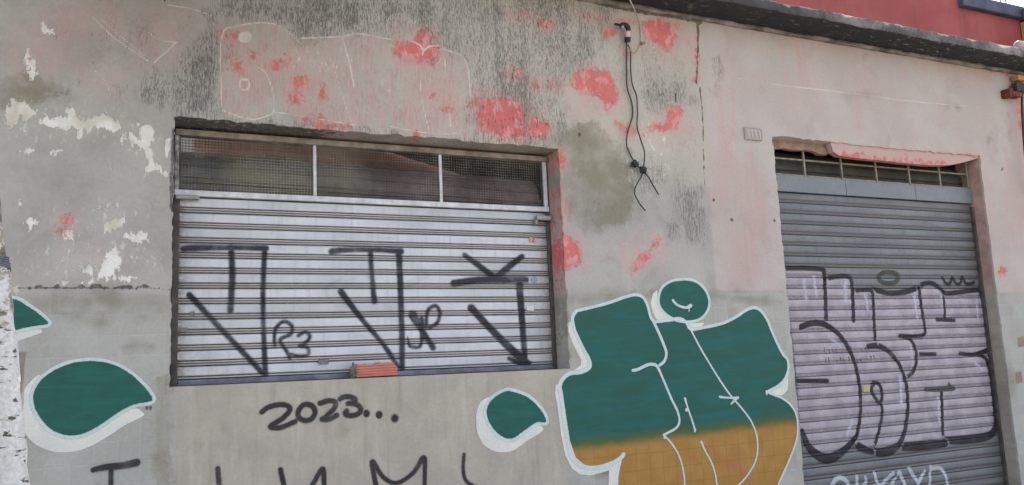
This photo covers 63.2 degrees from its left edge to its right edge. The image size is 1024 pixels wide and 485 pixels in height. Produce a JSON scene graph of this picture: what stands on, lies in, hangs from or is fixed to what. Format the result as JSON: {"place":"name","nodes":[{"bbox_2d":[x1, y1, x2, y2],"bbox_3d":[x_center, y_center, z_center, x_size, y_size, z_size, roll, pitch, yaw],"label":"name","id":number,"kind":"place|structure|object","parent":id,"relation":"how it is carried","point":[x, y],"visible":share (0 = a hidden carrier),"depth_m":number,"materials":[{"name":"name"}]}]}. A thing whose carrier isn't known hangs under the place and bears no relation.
{"place":"outdoors","nodes":[
{"label":"outdoors","id":0,"kind":"place"},
{"bbox_2d":[995,0,1023,6],"label":"sky","id":1,"kind":"structure","parent":0,"point":[1014,2],"materials":[{"name":"white"}]},
{"label":"ground","id":2,"kind":"structure","parent":0,"visible":0},
{"bbox_2d":[0,0,1023,484],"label":"shop building","id":3,"kind":"structure","parent":2,"relation":"on","point":[240,236],"depth_m":6.16,"materials":[{"name":"paint"}]},
{"bbox_2d":[349,362,397,377],"bbox_3d":[-0.929,0.847,5.561,0.317,0.107,0.104,2,-9,-25],"label":"hollow brick","id":4,"kind":"object","parent":3,"relation":"on","point":[375,369],"visible":1,"depth_m":5.53,"materials":[{"name":"red brick"}]},
{"bbox_2d":[629,0,640,53],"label":"loose wire","id":5,"kind":"object","parent":3,"relation":"attached to","point":[639,27],"visible":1,"depth_m":6.75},
{"bbox_2d":[614,22,658,210],"bbox_3d":[1.014,-1.013,6.643,0.319,1.541,0.088,2,-9,-25],"label":"hanging cable","id":6,"kind":"object","parent":3,"relation":"hanging from","point":[627,39],"visible":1,"depth_m":6.66,"materials":[{"name":"black rubber"}]},
{"bbox_2d":[743,127,762,140],"bbox_3d":[2.081,-0.936,7.184,0.189,0.107,0.024,2,-9,-25],"label":"house number plate","id":7,"kind":"object","parent":3,"relation":"attached to","point":[752,133],"visible":1,"depth_m":7.17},
{"bbox_2d":[1001,75,1023,151],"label":"rusty bracket","id":8,"kind":"object","parent":3,"relation":"attached to","point":[1016,91],"visible":1,"depth_m":8.73,"materials":[{"name":"brown metal"}]},
{"bbox_2d":[1013,41,1023,48],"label":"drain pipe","id":9,"kind":"object","parent":3,"relation":"on","point":[1019,44],"visible":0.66,"depth_m":8.90,"materials":[{"name":"plastic"}]},
{"bbox_2d":[771,0,1023,45],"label":"red building","id":10,"kind":"structure","parent":2,"relation":"on","point":[995,22],"depth_m":10.14,"materials":[{"name":"red paint"}]},
{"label":"sidewalk","id":11,"kind":"structure","parent":0,"visible":0},
{"bbox_2d":[1020,8,1023,40],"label":"ochre building","id":12,"kind":"structure","parent":11,"relation":"on","point":[1022,26],"depth_m":10.71,"materials":[{"name":"paint"}]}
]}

